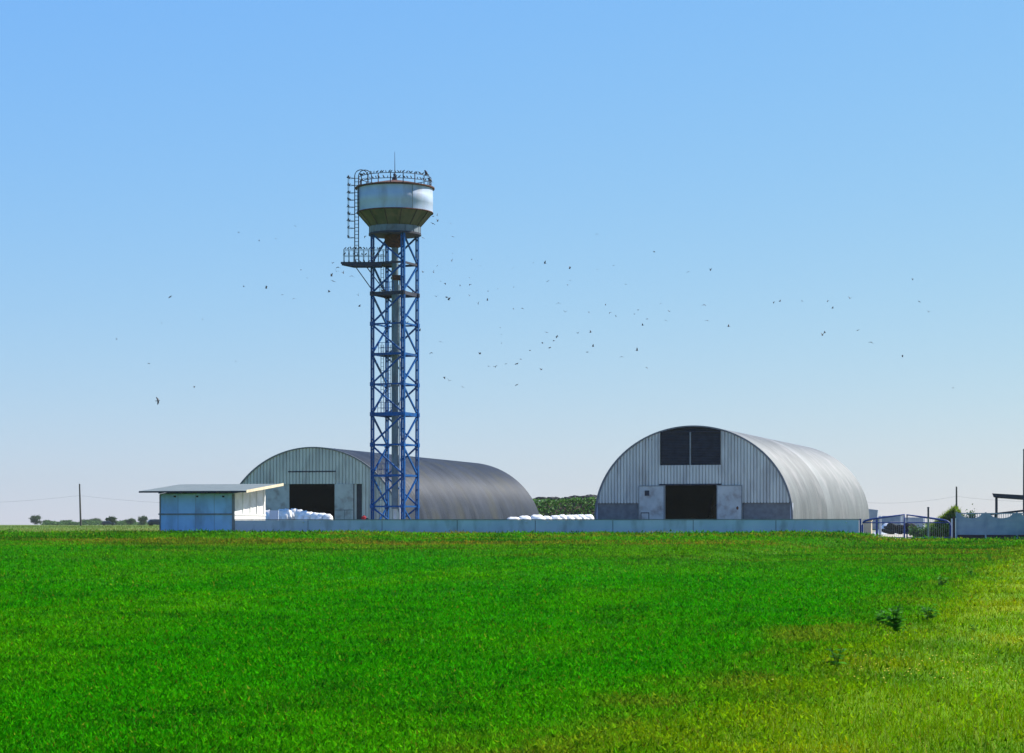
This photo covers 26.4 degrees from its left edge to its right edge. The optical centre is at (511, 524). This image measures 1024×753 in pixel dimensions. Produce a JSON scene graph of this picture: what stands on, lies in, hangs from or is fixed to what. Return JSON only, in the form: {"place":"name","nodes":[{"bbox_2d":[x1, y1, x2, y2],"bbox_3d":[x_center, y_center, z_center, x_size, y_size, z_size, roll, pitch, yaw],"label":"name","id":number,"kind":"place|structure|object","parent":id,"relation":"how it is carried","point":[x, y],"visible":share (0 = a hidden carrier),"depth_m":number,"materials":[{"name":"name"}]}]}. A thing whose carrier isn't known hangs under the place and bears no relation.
{"place":"outdoors","nodes":[
{"label":"outdoors","id":0,"kind":"place"},
{"bbox_2d":[0,525,157,532],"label":"meadow grass","id":1,"kind":"structure","parent":0,"point":[45,528],"depth_m":282.53,"materials":[{"name":"green plant"}]},
{"bbox_2d":[147,519,158,525],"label":"parked car","id":2,"kind":"object","parent":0,"point":[152,521],"visible":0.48,"depth_m":469.00,"materials":[{"name":"paint"}]},
{"bbox_2d":[0,525,1023,752],"bbox_3d":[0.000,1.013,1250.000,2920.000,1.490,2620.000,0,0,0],"label":"ground","id":3,"kind":"structure","parent":0,"point":[741,736],"depth_m":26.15,"materials":[{"name":"green plant"}]},
{"bbox_2d":[28,515,42,524],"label":"tree","id":4,"kind":"object","parent":3,"relation":"on","point":[34,519],"visible":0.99,"depth_m":999.65,"materials":[{"name":"green plant"}]},
{"bbox_2d":[79,484,81,525],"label":"utility pole","id":5,"kind":"object","parent":3,"relation":"on","point":[80,505],"visible":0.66,"depth_m":429.86,"materials":[{"name":"grey wood"}]},
{"bbox_2d":[84,518,101,523],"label":"tree","id":6,"kind":"object","parent":3,"relation":"on","point":[92,519],"visible":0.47,"depth_m":1047.96,"materials":[{"name":"green plant"}]},
{"bbox_2d":[101,521,114,524],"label":"parked car","id":7,"kind":"object","parent":3,"relation":"on","point":[106,522],"visible":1,"depth_m":699.20,"materials":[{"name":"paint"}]},
{"bbox_2d":[105,516,117,525],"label":"tree","id":8,"kind":"object","parent":3,"relation":"on","point":[111,519],"visible":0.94,"depth_m":719.36,"materials":[{"name":"green plant"}]},
{"bbox_2d":[124,518,136,524],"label":"tree","id":9,"kind":"object","parent":3,"relation":"on","point":[130,521],"visible":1,"depth_m":949.17,"materials":[{"name":"green plant"}]},
{"bbox_2d":[137,515,147,524],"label":"tree","id":10,"kind":"object","parent":3,"relation":"on","point":[143,520],"visible":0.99,"depth_m":899.07,"materials":[{"name":"green plant"}]},
{"bbox_2d":[38,519,929,524],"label":"hedgerow","id":11,"kind":"object","parent":3,"relation":"on","point":[64,522],"visible":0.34,"depth_m":978.64,"materials":[{"name":"green plant"}]},
{"bbox_2d":[0,528,1023,752],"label":"crop plants","id":12,"kind":"object","parent":3,"relation":"on","point":[97,662],"visible":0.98,"depth_m":32.53,"materials":[{"name":"green plant"}]},
{"bbox_2d":[235,519,858,532],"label":"concrete wall","id":13,"kind":"structure","parent":3,"relation":"on","point":[572,525],"depth_m":161.47,"materials":[{"name":"grey concrete"}]},
{"bbox_2d":[824,647,845,665],"bbox_3d":[3.613,1.489,24.153,0.221,0.276,0.266,0,0,-23],"label":"weed plant","id":14,"kind":"object","parent":3,"relation":"on","point":[836,662],"visible":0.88,"depth_m":24.13,"materials":[{"name":"green plant"}]},
{"bbox_2d":[874,610,892,626],"bbox_3d":[5.734,1.468,33.647,0.307,0.292,0.372,0,0,0],"label":"weed plant","id":15,"kind":"object","parent":3,"relation":"on","point":[880,617],"visible":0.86,"depth_m":33.64,"materials":[{"name":"green plant"}]},
{"bbox_2d":[884,605,906,632],"bbox_3d":[5.580,1.393,31.682,0.363,0.468,0.429,0,0,26],"label":"weed plant","id":16,"kind":"object","parent":3,"relation":"on","point":[897,620],"visible":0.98,"depth_m":31.63,"materials":[{"name":"green plant"}]},
{"bbox_2d":[771,595,1022,682],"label":"dandelion flowers","id":17,"kind":"object","parent":3,"relation":"on","point":[929,658],"visible":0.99,"depth_m":22.59,"materials":[{"name":"yellow plant"}]},
{"bbox_2d":[927,507,929,538],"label":"steel post","id":18,"kind":"object","parent":3,"relation":"on","point":[928,521],"visible":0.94,"depth_m":150.35,"materials":[{"name":"grey metal"}]},
{"bbox_2d":[920,602,940,620],"bbox_3d":[6.655,1.411,34.650,0.349,0.355,0.359,0,0,0],"label":"weed plant","id":19,"kind":"object","parent":3,"relation":"on","point":[930,615],"visible":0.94,"depth_m":34.62,"materials":[{"name":"green plant"}]},
{"bbox_2d":[936,575,948,585],"bbox_3d":[10.216,1.369,51.678,0.338,0.370,0.378,0,0,0],"label":"weed plant","id":20,"kind":"object","parent":3,"relation":"on","point":[941,581],"visible":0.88,"depth_m":51.67,"materials":[{"name":"green plant"}]},
{"bbox_2d":[953,517,954,537],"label":"dark brown post","id":21,"kind":"object","parent":3,"relation":"on","point":[953,527],"visible":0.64,"depth_m":153.14,"materials":[{"name":"metal"}]},
{"bbox_2d":[956,512,1023,538],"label":"precast fence","id":22,"kind":"object","parent":3,"relation":"on","point":[985,525],"visible":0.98,"depth_m":152.64,"materials":[{"name":"concrete"}]},
{"bbox_2d":[991,510,1022,516],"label":"lean to","id":23,"kind":"object","parent":3,"relation":"on","point":[1009,512],"visible":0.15,"depth_m":156.40,"materials":[{"name":"grey metal"}]},
{"bbox_2d":[992,493,1022,517],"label":"carport","id":24,"kind":"object","parent":3,"relation":"on","point":[1007,496],"visible":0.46,"depth_m":160.87,"materials":[{"name":"grey metal"}]},
{"bbox_2d":[1023,449,1023,512],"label":"utility pole","id":25,"kind":"object","parent":3,"relation":"on","point":[1023,480],"visible":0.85,"depth_m":153.33,"materials":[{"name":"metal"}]},
{"bbox_2d":[0,0,1023,524],"label":"sky","id":26,"kind":"structure","parent":0,"point":[806,154],"materials":[{"name":"blue"}]},
{"bbox_2d":[535,501,878,526],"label":"earth mound","id":27,"kind":"object","parent":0,"point":[569,512],"visible":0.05,"depth_m":302.68,"materials":[{"name":"soil"}]},
{"bbox_2d":[533,496,878,529],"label":"mound plants","id":28,"kind":"object","parent":27,"relation":"on","point":[557,502],"visible":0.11,"depth_m":303.51,"materials":[{"name":"green plant"}]},
{"bbox_2d":[883,534,919,540],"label":"gravel drive","id":29,"kind":"structure","parent":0,"point":[891,535],"depth_m":161.47,"materials":[{"name":"white gravel"}]},
{"bbox_2d":[882,529,891,533],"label":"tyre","id":30,"kind":"object","parent":29,"relation":"on","point":[886,531],"visible":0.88,"depth_m":166.14,"materials":[{"name":"rubber"}]},
{"bbox_2d":[859,514,951,538],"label":"entrance gate","id":31,"kind":"structure","parent":29,"relation":"on","point":[934,522],"depth_m":154.48,"materials":[{"name":"blue metal"}]},
{"bbox_2d":[912,504,963,538],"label":"grassy bank","id":32,"kind":"structure","parent":0,"point":[954,513],"depth_m":155.82,"materials":[{"name":"plant"}]},
{"bbox_2d":[863,519,872,533],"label":"beige pillar","id":33,"kind":"structure","parent":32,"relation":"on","point":[867,527],"depth_m":159.33,"materials":[{"name":"beige concrete"}]},
{"bbox_2d":[906,525,926,536],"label":"bush","id":34,"kind":"object","parent":32,"relation":"on","point":[914,531],"visible":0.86,"depth_m":155.99,"materials":[{"name":"green plant"}]},
{"bbox_2d":[915,524,943,536],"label":"bush","id":35,"kind":"object","parent":32,"relation":"on","point":[924,529],"visible":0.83,"depth_m":155.45,"materials":[{"name":"green plant"}]},
{"bbox_2d":[929,523,947,536],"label":"bush","id":36,"kind":"object","parent":32,"relation":"on","point":[943,531],"visible":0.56,"depth_m":155.27,"materials":[{"name":"green plant"}]},
{"bbox_2d":[963,504,976,517],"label":"bush","id":37,"kind":"object","parent":32,"relation":"on","point":[969,515],"visible":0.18,"depth_m":162.24,"materials":[{"name":"green plant"}]},
{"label":"farm yard","id":38,"kind":"structure","parent":0,"visible":0},
{"bbox_2d":[139,483,283,531],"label":"farm shed","id":39,"kind":"structure","parent":38,"relation":"on","point":[193,507],"depth_m":169.09,"materials":[{"name":"metal"}]},
{"bbox_2d":[265,510,268,518],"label":"white bag","id":40,"kind":"object","parent":38,"relation":"on","point":[267,514],"visible":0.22,"depth_m":183.60,"materials":[{"name":"plastic"}]},
{"bbox_2d":[269,510,278,518],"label":"bag","id":41,"kind":"object","parent":38,"relation":"on","point":[273,514],"visible":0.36,"depth_m":180.32,"materials":[{"name":"plastic"}]},
{"bbox_2d":[278,509,283,518],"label":"white bag","id":42,"kind":"object","parent":38,"relation":"on","point":[281,511],"visible":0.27,"depth_m":182.63,"materials":[{"name":"plastic"}]},
{"bbox_2d":[281,508,291,518],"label":"white bag","id":43,"kind":"object","parent":38,"relation":"on","point":[286,513],"visible":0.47,"depth_m":182.60,"materials":[{"name":"plastic"}]},
{"bbox_2d":[290,508,296,518],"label":"white bag","id":44,"kind":"object","parent":38,"relation":"on","point":[293,511],"visible":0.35,"depth_m":182.98,"materials":[{"name":"plastic"}]},
{"bbox_2d":[294,509,302,518],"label":"white bag","id":45,"kind":"object","parent":38,"relation":"on","point":[297,511],"visible":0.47,"depth_m":182.25,"materials":[{"name":"plastic"}]},
{"bbox_2d":[297,510,306,518],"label":"white bag","id":46,"kind":"object","parent":38,"relation":"on","point":[301,514],"visible":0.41,"depth_m":181.59,"materials":[{"name":"plastic"}]},
{"bbox_2d":[304,512,312,518],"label":"white bag","id":47,"kind":"object","parent":38,"relation":"on","point":[307,515],"visible":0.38,"depth_m":181.20,"materials":[{"name":"plastic"}]},
{"bbox_2d":[310,512,318,518],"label":"white bag","id":48,"kind":"object","parent":38,"relation":"on","point":[313,515],"visible":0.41,"depth_m":180.81,"materials":[{"name":"plastic"}]},
{"bbox_2d":[316,513,324,518],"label":"white bag","id":49,"kind":"object","parent":38,"relation":"on","point":[320,515],"visible":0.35,"depth_m":180.38,"materials":[{"name":"plastic"}]},
{"bbox_2d":[323,514,332,518],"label":"white bag","id":50,"kind":"object","parent":38,"relation":"on","point":[327,516],"visible":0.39,"depth_m":180.07,"materials":[{"name":"plastic"}]},
{"bbox_2d":[341,169,434,518],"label":"water tower","id":51,"kind":"structure","parent":38,"relation":"on","point":[394,213],"depth_m":186.06,"materials":[{"name":"blue metal"}]},
{"bbox_2d":[240,447,538,518],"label":"arched hangar","id":52,"kind":"structure","parent":38,"relation":"on","point":[334,483],"depth_m":234.45,"materials":[{"name":"metal"}]},
{"bbox_2d":[335,484,353,518],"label":"door leaf","id":53,"kind":"structure","parent":52,"relation":"in","point":[344,493],"depth_m":223.93,"materials":[{"name":"metal"}]},
{"bbox_2d":[519,516,530,518],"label":"white bag","id":54,"kind":"object","parent":38,"relation":"on","point":[524,517],"visible":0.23,"depth_m":184.15,"materials":[{"name":"plastic"}]},
{"bbox_2d":[531,515,544,518],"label":"white bag","id":55,"kind":"object","parent":38,"relation":"on","point":[537,517],"visible":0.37,"depth_m":184.41,"materials":[{"name":"plastic"}]},
{"bbox_2d":[551,515,559,518],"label":"white bag","id":56,"kind":"object","parent":38,"relation":"on","point":[555,517],"visible":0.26,"depth_m":185.62,"materials":[{"name":"plastic"}]},
{"bbox_2d":[578,514,585,518],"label":"white bag","id":57,"kind":"object","parent":38,"relation":"on","point":[581,516],"visible":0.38,"depth_m":187.63,"materials":[{"name":"plastic"}]},
{"bbox_2d":[584,514,593,518],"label":"white bag","id":58,"kind":"object","parent":38,"relation":"on","point":[588,516],"visible":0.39,"depth_m":188.06,"materials":[{"name":"plastic"}]},
{"bbox_2d":[594,425,868,530],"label":"arched hangar","id":59,"kind":"structure","parent":38,"relation":"on","point":[686,472],"depth_m":203.07,"materials":[{"name":"metal"}]},
{"bbox_2d":[638,486,664,518],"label":"door leaf","id":60,"kind":"structure","parent":59,"relation":"in","point":[651,499],"depth_m":202.90,"materials":[{"name":"metal"}]},
{"bbox_2d":[717,485,741,518],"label":"door leaf","id":61,"kind":"structure","parent":59,"relation":"in","point":[729,497],"depth_m":200.73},
{"bbox_2d":[869,509,877,528],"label":"retaining wall","id":62,"kind":"structure","parent":38,"relation":"on","point":[873,513],"depth_m":262.00,"materials":[{"name":"concrete"}]},
{"bbox_2d":[878,516,881,534],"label":"white post","id":63,"kind":"object","parent":38,"relation":"on","point":[880,525],"visible":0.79,"depth_m":164.03,"materials":[{"name":"white metal"}]},
{"bbox_2d":[872,523,895,533],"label":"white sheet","id":64,"kind":"object","parent":38,"relation":"on","point":[885,524],"visible":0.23,"depth_m":168.71,"materials":[{"name":"white"}]},
{"bbox_2d":[882,516,922,529],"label":"slab fence","id":65,"kind":"object","parent":38,"relation":"on","point":[909,519],"visible":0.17,"depth_m":180.84,"materials":[{"name":"concrete"}]},
{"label":"straw bale","id":66,"kind":"object","parent":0,"visible":0},
{"bbox_2d":[711,504,716,518],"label":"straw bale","id":67,"kind":"object","parent":66,"relation":"on","point":[714,511],"visible":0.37,"depth_m":210.14}
]}

